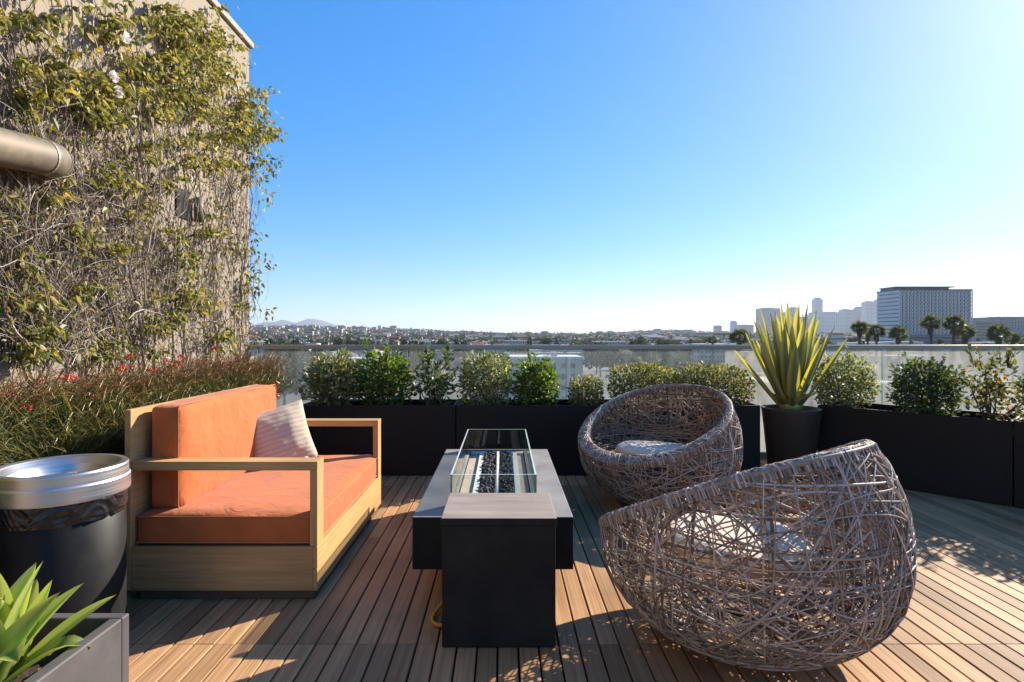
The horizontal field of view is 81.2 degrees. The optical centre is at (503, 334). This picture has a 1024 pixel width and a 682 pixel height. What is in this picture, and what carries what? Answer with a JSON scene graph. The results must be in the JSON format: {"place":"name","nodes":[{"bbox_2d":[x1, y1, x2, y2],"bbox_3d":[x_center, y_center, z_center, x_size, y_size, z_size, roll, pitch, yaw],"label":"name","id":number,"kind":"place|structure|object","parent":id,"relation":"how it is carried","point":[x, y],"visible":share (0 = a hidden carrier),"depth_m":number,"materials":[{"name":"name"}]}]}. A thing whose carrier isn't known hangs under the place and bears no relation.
{"place":"outdoors","nodes":[
{"label":"outdoors","id":0,"kind":"place"},
{"bbox_2d":[251,319,337,326],"bbox_3d":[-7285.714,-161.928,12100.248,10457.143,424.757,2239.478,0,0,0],"label":"hills","id":1,"kind":"structure","parent":0,"point":[307,322],"depth_m":11841.00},
{"bbox_2d":[217,0,1023,333],"label":"sky","id":2,"kind":"structure","parent":0,"point":[565,166],"materials":[{"name":"blue"}]},
{"bbox_2d":[266,328,1023,450],"bbox_3d":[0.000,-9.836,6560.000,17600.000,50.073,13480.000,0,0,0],"label":"terrain","id":3,"kind":"structure","parent":0,"point":[291,398],"depth_m":160.78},
{"bbox_2d":[0,0,253,399],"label":"concrete building","id":4,"kind":"structure","parent":3,"relation":"on","point":[44,156],"depth_m":4.00,"materials":[{"name":"paint"}]},
{"bbox_2d":[0,0,288,387],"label":"climbing vine","id":5,"kind":"object","parent":4,"relation":"attached to","point":[27,337],"visible":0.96,"depth_m":3.71,"materials":[{"name":"green plant"}]},
{"bbox_2d":[249,349,268,360],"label":"house","id":6,"kind":"structure","parent":3,"relation":"on","point":[256,350],"depth_m":316.92,"materials":[{"name":"white paint"}]},
{"bbox_2d":[262,338,273,358],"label":"tree","id":7,"kind":"object","parent":3,"relation":"on","point":[270,341],"visible":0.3,"depth_m":264.59,"materials":[{"name":"green plant"}]},
{"bbox_2d":[268,358,308,405],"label":"tree","id":8,"kind":"object","parent":3,"relation":"on","point":[294,380],"visible":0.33,"depth_m":122.33,"materials":[{"name":"green plant"}]},
{"bbox_2d":[272,342,306,365],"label":"tree","id":9,"kind":"object","parent":3,"relation":"on","point":[295,353],"visible":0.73,"depth_m":197.90,"materials":[{"name":"green plant"}]},
{"bbox_2d":[285,357,307,371],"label":"tree","id":10,"kind":"object","parent":3,"relation":"on","point":[302,363],"visible":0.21,"depth_m":203.90,"materials":[{"name":"green plant"}]},
{"bbox_2d":[306,349,330,400],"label":"tree","id":11,"kind":"object","parent":3,"relation":"on","point":[313,352],"visible":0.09,"depth_m":125.46,"materials":[{"name":"green plant"}]},
{"bbox_2d":[335,349,377,355],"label":"house","id":12,"kind":"structure","parent":3,"relation":"on","point":[359,352],"depth_m":307.70,"materials":[{"name":"grey paint"}]},
{"bbox_2d":[391,349,417,365],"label":"tree","id":13,"kind":"object","parent":3,"relation":"on","point":[406,352],"visible":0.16,"depth_m":234.22,"materials":[{"name":"green plant"}]},
{"bbox_2d":[402,353,421,373],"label":"building","id":14,"kind":"structure","parent":3,"relation":"on","point":[414,359],"depth_m":224.79,"materials":[{"name":"white"}]},
{"bbox_2d":[415,364,444,379],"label":"house","id":15,"kind":"structure","parent":3,"relation":"on","point":[423,371],"depth_m":203.07,"materials":[{"name":"beige paint"}]},
{"bbox_2d":[434,349,452,361],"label":"house","id":16,"kind":"structure","parent":3,"relation":"on","point":[438,352],"depth_m":339.17,"materials":[{"name":"paint"}]},
{"bbox_2d":[449,357,465,370],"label":"house","id":17,"kind":"structure","parent":3,"relation":"on","point":[455,363],"depth_m":255.52,"materials":[{"name":"beige paint"}]},
{"bbox_2d":[450,344,466,357],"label":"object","id":18,"kind":"object","parent":3,"relation":"on","point":[458,353],"visible":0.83,"depth_m":318.34,"materials":[{"name":"white"}]},
{"bbox_2d":[385,550,629,681],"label":"terrace building","id":19,"kind":"structure","parent":3,"relation":"on","point":[517,650],"depth_m":2.33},
{"bbox_2d":[127,459,1023,681],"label":"deck","id":20,"kind":"structure","parent":19,"relation":"on","point":[963,620],"depth_m":2.46,"materials":[{"name":"brown wood"}]},
{"bbox_2d":[0,453,130,612],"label":"litter bin","id":21,"kind":"object","parent":20,"relation":"on","point":[63,518],"visible":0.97,"depth_m":2.16,"materials":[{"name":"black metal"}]},
{"bbox_2d":[11,613,128,681],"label":"planter","id":22,"kind":"object","parent":20,"relation":"on","point":[105,658],"visible":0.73,"depth_m":1.42,"materials":[{"name":"concrete"}]},
{"bbox_2d":[0,562,115,681],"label":"agave","id":23,"kind":"object","parent":22,"relation":"in","point":[28,610],"visible":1,"depth_m":1.35,"materials":[{"name":"plant"}]},
{"bbox_2d":[113,450,124,455],"bbox_3d":[-2.200,0.897,3.300,0.480,0.594,3.400,0,0,0],"label":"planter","id":24,"kind":"object","parent":20,"relation":"on","point":[122,452],"visible":0.01,"depth_m":3.07,"materials":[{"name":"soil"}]},
{"bbox_2d":[0,346,307,465],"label":"firecracker hedge","id":25,"kind":"object","parent":24,"relation":"in","point":[81,416],"visible":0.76,"depth_m":2.82,"materials":[{"name":"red plant"}]},
{"bbox_2d":[125,384,380,598],"bbox_3d":[-1.275,0.759,3.397,0.870,0.878,1.405,0,0,0],"label":"sofa","id":26,"kind":"object","parent":20,"relation":"on","point":[216,509],"visible":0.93,"depth_m":2.76,"materials":[{"name":"fabric"}]},
{"bbox_2d":[254,399,318,456],"bbox_3d":[-1.390,0.640,3.700,0.474,0.463,0.225,0,0,-34],"label":"throw pillow","id":27,"kind":"object","parent":26,"relation":"on","point":[282,431],"visible":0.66,"depth_m":3.64,"materials":[{"name":"fabric"}]},
{"bbox_2d":[303,399,458,474],"bbox_3d":[-1.077,0.897,5.340,1.335,0.594,0.500,0,0,0],"label":"planter","id":28,"kind":"object","parent":20,"relation":"on","point":[418,437],"visible":0.68,"depth_m":5.09,"materials":[{"name":"metal"}]},
{"bbox_2d":[297,347,365,404],"bbox_3d":[-1.529,0.392,5.330,0.606,0.587,0.566,0,0,0],"label":"shrub","id":29,"kind":"object","parent":28,"relation":"on","point":[332,371],"visible":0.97,"depth_m":5.25,"materials":[{"name":"green plant"}]},
{"bbox_2d":[350,338,420,404],"bbox_3d":[-1.069,0.353,5.354,0.666,0.664,0.577,0,0,0],"label":"shrub","id":30,"kind":"object","parent":28,"relation":"on","point":[373,374],"visible":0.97,"depth_m":5.26,"materials":[{"name":"green plant"}]},
{"bbox_2d":[400,343,463,404],"bbox_3d":[-0.626,0.374,5.333,0.562,0.618,0.524,0,0,41],"label":"shrub","id":31,"kind":"object","parent":28,"relation":"on","point":[441,379],"visible":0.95,"depth_m":5.32,"materials":[{"name":"green plant"}]},
{"bbox_2d":[431,601,441,627],"bbox_3d":[-0.253,1.145,2.573,0.091,0.103,0.276,0,0,7],"label":"gas hose","id":32,"kind":"object","parent":20,"relation":"on","point":[433,615],"visible":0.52,"depth_m":2.50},
{"bbox_2d":[412,449,572,568],"bbox_3d":[-0.048,0.995,3.466,0.721,0.407,1.588,0,0,0],"label":"fire table","id":33,"kind":"object","parent":20,"relation":"on","point":[426,536],"visible":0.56,"depth_m":3.05,"materials":[{"name":"metal"}]},
{"bbox_2d":[450,429,536,492],"bbox_3d":[-0.048,0.741,3.549,0.413,0.145,1.378,0,0,0],"label":"glass wind guard","id":34,"kind":"object","parent":33,"relation":"on","point":[456,472],"visible":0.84,"depth_m":3.27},
{"bbox_2d":[478,450,514,492],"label":"lava rocks","id":35,"kind":"object","parent":33,"relation":"on","point":[487,484],"visible":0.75,"depth_m":3.46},
{"bbox_2d":[441,493,556,646],"bbox_3d":[-0.018,0.949,2.470,0.444,0.496,0.370,0,0,0],"label":"tank cover","id":36,"kind":"object","parent":20,"relation":"on","point":[498,569],"visible":1,"depth_m":2.29,"materials":[{"name":"metal"}]},
{"bbox_2d":[456,399,759,474],"bbox_3d":[0.894,0.897,5.340,2.592,0.594,0.500,0,0,0],"label":"planter","id":37,"kind":"object","parent":20,"relation":"on","point":[552,429],"visible":0.41,"depth_m":5.09,"materials":[{"name":"metal"}]},
{"bbox_2d":[458,350,515,404],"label":"shrub","id":38,"kind":"object","parent":37,"relation":"on","point":[481,387],"visible":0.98,"depth_m":5.25,"materials":[{"name":"green plant"}]},
{"bbox_2d":[509,352,561,404],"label":"shrub","id":39,"kind":"object","parent":37,"relation":"on","point":[541,391],"visible":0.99,"depth_m":5.26,"materials":[{"name":"green plant"}]},
{"bbox_2d":[566,374,605,404],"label":"shrub","id":40,"kind":"object","parent":37,"relation":"in","point":[590,391],"visible":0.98,"depth_m":5.29,"materials":[{"name":"green plant"}]},
{"bbox_2d":[605,361,684,404],"bbox_3d":[1.256,0.458,5.337,0.676,0.454,0.488,0,0,0],"label":"shrub","id":41,"kind":"object","parent":37,"relation":"in","point":[642,374],"visible":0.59,"depth_m":5.27,"materials":[{"name":"green plant"}]},
{"bbox_2d":[670,360,756,404],"bbox_3d":[1.847,0.453,5.336,0.805,0.464,0.502,0,0,0],"label":"shrub","id":42,"kind":"object","parent":37,"relation":"on","point":[716,381],"visible":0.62,"depth_m":5.24,"materials":[{"name":"green plant"}]},
{"bbox_2d":[249,345,1023,458],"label":"glass railing","id":43,"kind":"object","parent":20,"relation":"on","point":[763,455],"visible":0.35,"depth_m":5.79,"materials":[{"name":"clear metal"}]},
{"bbox_2d":[578,384,742,505],"bbox_3d":[1.103,0.785,4.267,1.137,0.827,1.133,0,0,-41],"label":"woven chair","id":44,"kind":"object","parent":20,"relation":"on","point":[596,459],"visible":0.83,"depth_m":4.17,"materials":[{"name":"wicker"}]},
{"bbox_2d":[616,440,696,463],"bbox_3d":[1.090,0.829,4.257,0.569,0.107,0.569,4,-3,-41],"label":"seat pad","id":45,"kind":"object","parent":44,"relation":"on","point":[637,447],"visible":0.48,"depth_m":4.15,"materials":[{"name":"fabric"}]},
{"bbox_2d":[598,439,916,670],"bbox_3d":[0.952,0.785,2.373,1.133,0.827,1.136,0,0,-38],"label":"woven chair","id":46,"kind":"object","parent":20,"relation":"on","point":[888,516],"visible":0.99,"depth_m":1.92,"materials":[{"name":"wicker"}]},
{"bbox_2d":[668,512,818,579],"bbox_3d":[0.943,0.829,2.386,0.569,0.107,0.569,0,3,-38],"label":"seat pad","id":47,"kind":"object","parent":46,"relation":"on","point":[798,544],"visible":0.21,"depth_m":2.29,"materials":[{"name":"fabric"}]},
{"bbox_2d":[761,404,822,475],"bbox_3d":[2.455,0.905,5.100,0.476,0.574,0.476,0,0,0],"label":"plant pot","id":48,"kind":"object","parent":20,"relation":"on","point":[791,434],"visible":0.7,"depth_m":4.93,"materials":[{"name":"plastic"}]},
{"bbox_2d":[733,303,848,410],"bbox_3d":[2.458,0.175,5.103,0.720,0.960,0.820,0,0,-45],"label":"spiky plant","id":49,"kind":"object","parent":48,"relation":"on","point":[789,366],"visible":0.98,"depth_m":4.99,"materials":[{"name":"plant"}]},
{"bbox_2d":[817,402,1020,505],"bbox_3d":[3.305,0.897,4.808,0.500,0.594,1.285,0,0,-42],"label":"planter","id":50,"kind":"object","parent":20,"relation":"on","point":[970,456],"visible":0.81,"depth_m":4.49,"materials":[{"name":"metal"}]},
{"bbox_2d":[810,346,881,407],"bbox_3d":[2.969,0.389,5.186,0.584,0.595,0.561,0,0,0],"label":"shrub","id":51,"kind":"object","parent":50,"relation":"on","point":[859,382],"visible":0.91,"depth_m":5.11,"materials":[{"name":"green plant"}]},
{"bbox_2d":[885,351,966,415],"bbox_3d":[3.350,0.406,4.739,0.547,0.557,0.522,0,0,0],"label":"shrub","id":52,"kind":"object","parent":50,"relation":"on","point":[935,380],"visible":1,"depth_m":4.67,"materials":[{"name":"green plant"}]},
{"bbox_2d":[945,344,1023,419],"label":"shrub","id":53,"kind":"object","parent":50,"relation":"in","point":[991,384],"visible":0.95,"depth_m":4.43,"materials":[{"name":"green plant"}]},
{"bbox_2d":[1014,417,1023,507],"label":"planter","id":54,"kind":"object","parent":20,"relation":"on","point":[1019,462],"visible":1,"depth_m":4.14,"materials":[{"name":"metal"}]},
{"bbox_2d":[1008,372,1023,418],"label":"shrub","id":55,"kind":"object","parent":54,"relation":"in","point":[1019,384],"visible":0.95,"depth_m":4.29,"materials":[{"name":"green plant"}]},
{"bbox_2d":[503,339,529,344],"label":"house","id":56,"kind":"structure","parent":3,"relation":"on","point":[513,342],"depth_m":529.21,"materials":[{"name":"beige paint"}]},
{"bbox_2d":[472,352,583,398],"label":"house","id":57,"kind":"structure","parent":3,"relation":"on","point":[568,367],"depth_m":129.52,"materials":[{"name":"beige paint"}]},
{"bbox_2d":[534,350,582,356],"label":"house","id":58,"kind":"structure","parent":3,"relation":"on","point":[543,352],"depth_m":234.92,"materials":[{"name":"grey paint"}]},
{"bbox_2d":[541,349,582,352],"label":"house","id":59,"kind":"structure","parent":3,"relation":"on","point":[568,350],"depth_m":306.96,"materials":[{"name":"white paint"}]},
{"bbox_2d":[584,341,604,373],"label":"tree","id":60,"kind":"object","parent":3,"relation":"on","point":[595,343],"visible":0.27,"depth_m":230.81,"materials":[{"name":"green plant"}]},
{"bbox_2d":[583,349,611,376],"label":"tree","id":61,"kind":"object","parent":3,"relation":"on","point":[592,359],"visible":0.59,"depth_m":214.53,"materials":[{"name":"green plant"}]},
{"bbox_2d":[597,349,622,376],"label":"tree","id":62,"kind":"object","parent":3,"relation":"on","point":[613,356],"visible":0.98,"depth_m":205.83,"materials":[{"name":"green plant"}]},
{"bbox_2d":[592,340,627,344],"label":"house","id":63,"kind":"structure","parent":3,"relation":"on","point":[618,342],"depth_m":445.11,"materials":[{"name":"beige paint"}]},
{"bbox_2d":[249,324,993,344],"bbox_3d":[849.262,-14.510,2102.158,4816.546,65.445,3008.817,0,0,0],"label":"distant trees","id":64,"kind":"object","parent":3,"relation":"on","point":[428,335],"visible":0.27,"depth_m":1179.03,"materials":[{"name":"green plant"}]},
{"bbox_2d":[622,355,639,367],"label":"tree","id":65,"kind":"object","parent":3,"relation":"on","point":[633,359],"visible":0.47,"depth_m":226.53,"materials":[{"name":"green plant"}]},
{"bbox_2d":[249,324,1023,344],"bbox_3d":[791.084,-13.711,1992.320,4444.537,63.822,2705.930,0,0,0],"label":"distant houses","id":66,"kind":"structure","parent":3,"relation":"on","point":[836,337],"depth_m":1413.06,"materials":[{"name":"white paint"}]},
{"bbox_2d":[633,342,653,357],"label":"tree","id":67,"kind":"object","parent":3,"relation":"on","point":[643,351],"visible":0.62,"depth_m":261.05,"materials":[{"name":"green plant"}]},
{"bbox_2d":[635,352,670,380],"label":"tree","id":68,"kind":"object","parent":3,"relation":"on","point":[649,358],"visible":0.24,"depth_m":130.38,"materials":[{"name":"green plant"}]},
{"bbox_2d":[654,340,670,358],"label":"tree","id":69,"kind":"object","parent":3,"relation":"on","point":[662,351],"visible":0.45,"depth_m":320.95,"materials":[{"name":"green plant"}]},
{"bbox_2d":[656,353,700,391],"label":"tree","id":70,"kind":"object","parent":3,"relation":"on","point":[683,359],"visible":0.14,"depth_m":129.63,"materials":[{"name":"green plant"}]},
{"bbox_2d":[683,344,694,371],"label":"tree","id":71,"kind":"object","parent":3,"relation":"on","point":[690,352],"visible":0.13,"depth_m":203.57,"materials":[{"name":"green plant"}]},
{"bbox_2d":[689,342,735,363],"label":"house","id":72,"kind":"structure","parent":3,"relation":"on","point":[704,355],"depth_m":314.39,"materials":[{"name":"beige paint"}]},
{"bbox_2d":[708,335,717,362],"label":"palm tree","id":73,"kind":"object","parent":3,"relation":"on","point":[711,339],"visible":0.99,"depth_m":299.53,"materials":[{"name":"green plant"}]},
{"bbox_2d":[714,363,750,378],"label":"house","id":74,"kind":"structure","parent":3,"relation":"on","point":[742,367],"depth_m":209.68,"materials":[{"name":"beige paint"}]},
{"bbox_2d":[727,328,749,369],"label":"palm tree","id":75,"kind":"object","parent":3,"relation":"on","point":[741,339],"visible":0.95,"depth_m":149.29,"materials":[{"name":"green plant"}]},
{"bbox_2d":[732,352,755,365],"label":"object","id":76,"kind":"object","parent":3,"relation":"on","point":[747,359],"visible":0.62,"depth_m":239.28,"materials":[{"name":"white"}]},
{"bbox_2d":[734,325,753,331],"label":"skyscraper","id":77,"kind":"structure","parent":3,"relation":"on","point":[749,328],"depth_m":4200.00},
{"bbox_2d":[726,349,774,370],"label":"house","id":78,"kind":"structure","parent":3,"relation":"on","point":[731,356],"depth_m":255.95,"materials":[{"name":"white paint"}]},
{"bbox_2d":[756,308,779,331],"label":"skyscraper","id":79,"kind":"structure","parent":3,"relation":"on","point":[766,312],"depth_m":4001.80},
{"bbox_2d":[762,310,779,331],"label":"windows","id":80,"kind":"structure","parent":79,"relation":"in","point":[763,311],"depth_m":4001.37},
{"bbox_2d":[734,376,900,409],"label":"house","id":81,"kind":"structure","parent":3,"relation":"on","point":[760,398],"depth_m":118.82,"materials":[{"name":"grey paint"}]},
{"bbox_2d":[812,297,822,311],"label":"skyscraper","id":82,"kind":"structure","parent":3,"relation":"on","point":[817,303],"depth_m":4300.00,"materials":[{"name":"blue glass"}]},
{"bbox_2d":[808,312,844,333],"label":"skyscraper","id":83,"kind":"structure","parent":3,"relation":"on","point":[828,321],"depth_m":3850.00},
{"bbox_2d":[820,314,843,332],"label":"windows","id":84,"kind":"structure","parent":83,"relation":"in","point":[820,314],"depth_m":3852.78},
{"bbox_2d":[825,349,848,357],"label":"house","id":85,"kind":"structure","parent":3,"relation":"on","point":[833,352],"depth_m":338.72,"materials":[{"name":"white paint"}]},
{"bbox_2d":[839,309,852,332],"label":"skyscraper","id":86,"kind":"structure","parent":3,"relation":"on","point":[848,318],"depth_m":3900.00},
{"bbox_2d":[853,307,860,332],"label":"skyscraper","id":87,"kind":"structure","parent":3,"relation":"on","point":[857,314],"depth_m":4103.75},
{"bbox_2d":[849,321,869,371],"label":"palm tree","id":88,"kind":"object","parent":3,"relation":"on","point":[859,328],"visible":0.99,"depth_m":159.39,"materials":[{"name":"green plant"}]},
{"bbox_2d":[837,341,888,350],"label":"house","id":89,"kind":"structure","parent":3,"relation":"on","point":[856,342],"depth_m":364.63,"materials":[{"name":"beige paint"}]},
{"bbox_2d":[862,324,871,378],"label":"palm tree","id":90,"kind":"object","parent":3,"relation":"on","point":[867,337],"visible":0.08,"depth_m":169.73,"materials":[{"name":"green plant"}]},
{"bbox_2d":[861,301,876,324],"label":"skyscraper","id":91,"kind":"structure","parent":3,"relation":"on","point":[868,312],"depth_m":4001.03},
{"bbox_2d":[866,305,875,324],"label":"windows","id":92,"kind":"structure","parent":91,"relation":"in","point":[866,305],"depth_m":4001.37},
{"bbox_2d":[867,324,886,379],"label":"palm tree","id":93,"kind":"object","parent":3,"relation":"on","point":[874,330],"visible":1,"depth_m":164.63,"materials":[{"name":"green plant"}]},
{"bbox_2d":[861,349,923,354],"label":"house","id":94,"kind":"structure","parent":3,"relation":"on","point":[909,352],"depth_m":255.91,"materials":[{"name":"white paint"}]},
{"bbox_2d":[857,353,929,378],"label":"house","id":95,"kind":"structure","parent":3,"relation":"on","point":[887,360],"depth_m":204.31,"materials":[{"name":"grey paint"}]},
{"bbox_2d":[888,325,909,376],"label":"palm tree","id":96,"kind":"object","parent":3,"relation":"on","point":[899,333],"visible":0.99,"depth_m":149.70,"materials":[{"name":"green plant"}]},
{"bbox_2d":[879,340,922,350],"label":"house","id":97,"kind":"structure","parent":3,"relation":"on","point":[907,342],"depth_m":416.19,"materials":[{"name":"beige paint"}]},
{"bbox_2d":[876,286,972,344],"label":"office building","id":98,"kind":"structure","parent":3,"relation":"on","point":[908,307],"depth_m":499.97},
{"bbox_2d":[919,314,942,359],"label":"palm tree","id":99,"kind":"object","parent":3,"relation":"on","point":[928,322],"visible":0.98,"depth_m":149.58,"materials":[{"name":"green plant"}]},
{"bbox_2d":[906,369,993,408],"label":"house","id":100,"kind":"structure","parent":3,"relation":"on","point":[968,389],"depth_m":122.46,"materials":[{"name":"white paint"}]},
{"bbox_2d":[942,315,965,368],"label":"palm tree","id":101,"kind":"object","parent":3,"relation":"on","point":[951,320],"visible":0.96,"depth_m":149.47,"materials":[{"name":"green plant"}]},
{"bbox_2d":[955,322,977,369],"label":"palm tree","id":102,"kind":"object","parent":3,"relation":"on","point":[966,336],"visible":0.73,"depth_m":154.51,"materials":[{"name":"green plant"}]},
{"bbox_2d":[924,349,1009,374],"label":"house","id":103,"kind":"structure","parent":3,"relation":"on","point":[938,354],"depth_m":229.10,"materials":[{"name":"beige paint"}]},
{"bbox_2d":[958,349,986,371],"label":"tree","id":104,"kind":"object","parent":3,"relation":"on","point":[974,355],"visible":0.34,"depth_m":206.45,"materials":[{"name":"plant"}]},
{"bbox_2d":[971,321,992,341],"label":"office block","id":105,"kind":"structure","parent":3,"relation":"on","point":[980,326],"depth_m":620.00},
{"bbox_2d":[975,343,994,377],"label":"tree","id":106,"kind":"object","parent":3,"relation":"on","point":[983,352],"visible":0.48,"depth_m":200.49,"materials":[{"name":"plant"}]},
{"bbox_2d":[967,341,1011,344],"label":"house","id":107,"kind":"structure","parent":3,"relation":"on","point":[983,342],"depth_m":387.33,"materials":[{"name":"beige paint"}]},
{"bbox_2d":[971,317,1023,340],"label":"office block","id":108,"kind":"structure","parent":3,"relation":"on","point":[1015,325],"depth_m":699.92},
{"bbox_2d":[984,323,1012,390],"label":"palm tree","id":109,"kind":"object","parent":3,"relation":"on","point":[994,330],"visible":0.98,"depth_m":144.62,"materials":[{"name":"green plant"}]},
{"bbox_2d":[1003,332,1021,389],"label":"palm tree","id":110,"kind":"object","parent":3,"relation":"on","point":[1015,338],"visible":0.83,"depth_m":164.69,"materials":[{"name":"green plant"}]},
{"bbox_2d":[1016,355,1023,378],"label":"house","id":111,"kind":"structure","parent":3,"relation":"on","point":[1020,363],"depth_m":208.95,"materials":[{"name":"white paint"}]},
{"bbox_2d":[298,364,1010,386],"bbox_3d":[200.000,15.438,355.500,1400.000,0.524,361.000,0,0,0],"label":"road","id":112,"kind":"structure","parent":0,"point":[604,385],"depth_m":179.60,"materials":[{"name":"asphalt"}]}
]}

